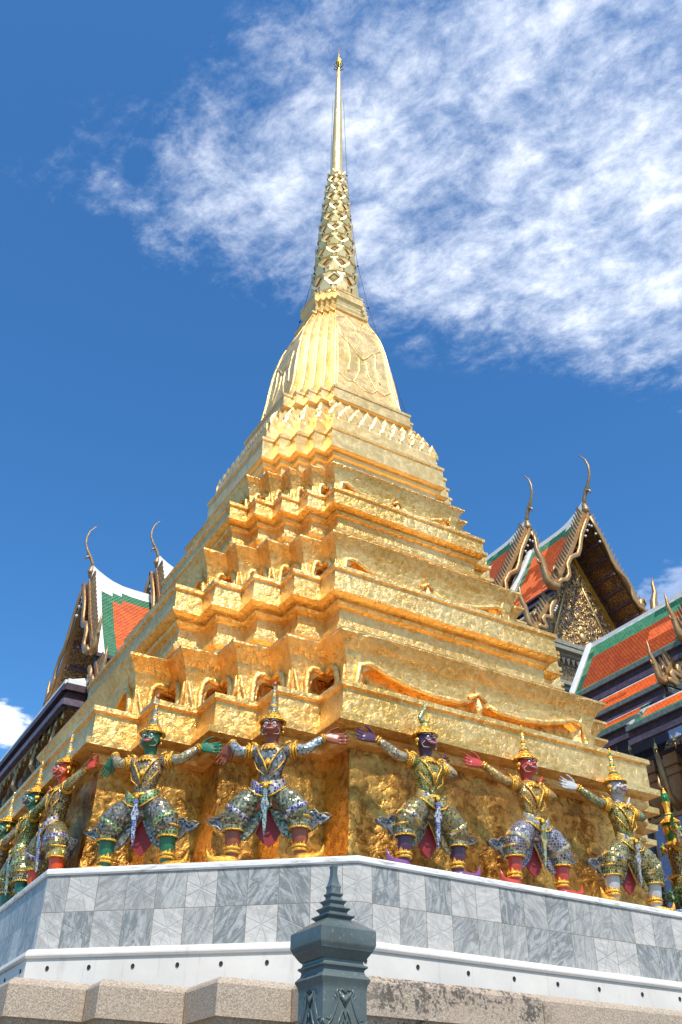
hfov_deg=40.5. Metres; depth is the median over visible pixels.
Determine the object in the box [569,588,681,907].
temple wing
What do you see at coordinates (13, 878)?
guardian statue
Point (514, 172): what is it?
sky
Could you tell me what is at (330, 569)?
golden stupa
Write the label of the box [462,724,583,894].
guardian statue
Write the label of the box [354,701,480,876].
guardian statue
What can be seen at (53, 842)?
guardian statue
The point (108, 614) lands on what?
temple hall
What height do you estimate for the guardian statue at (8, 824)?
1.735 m
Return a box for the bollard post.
[290,865,375,1023]
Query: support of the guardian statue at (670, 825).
on the marble terrace
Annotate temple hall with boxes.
[0,520,173,807]
[486,456,657,691]
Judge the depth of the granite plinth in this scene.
6.61 m
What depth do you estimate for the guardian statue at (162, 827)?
8.61 m
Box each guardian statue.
[0,761,56,906]
[0,792,16,896]
[24,729,98,885]
[79,694,223,867]
[205,682,350,861]
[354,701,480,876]
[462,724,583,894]
[559,748,675,910]
[659,788,681,909]
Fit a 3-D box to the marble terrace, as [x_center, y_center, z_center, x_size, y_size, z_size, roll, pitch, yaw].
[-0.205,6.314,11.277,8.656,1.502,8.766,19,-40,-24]
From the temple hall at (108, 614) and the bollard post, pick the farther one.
the temple hall at (108, 614)
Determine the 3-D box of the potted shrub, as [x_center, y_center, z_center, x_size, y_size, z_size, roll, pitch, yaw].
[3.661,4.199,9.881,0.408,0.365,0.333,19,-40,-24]
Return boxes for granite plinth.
[0,975,681,1023]
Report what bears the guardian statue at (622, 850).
on the marble terrace
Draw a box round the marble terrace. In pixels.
[0,855,681,1010]
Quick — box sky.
[0,0,681,759]
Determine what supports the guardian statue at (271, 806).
on the marble terrace
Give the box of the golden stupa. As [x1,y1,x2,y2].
[0,53,659,906]
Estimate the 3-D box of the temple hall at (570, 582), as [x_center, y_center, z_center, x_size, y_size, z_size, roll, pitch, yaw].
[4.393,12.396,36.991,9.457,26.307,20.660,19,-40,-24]
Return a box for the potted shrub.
[663,886,681,911]

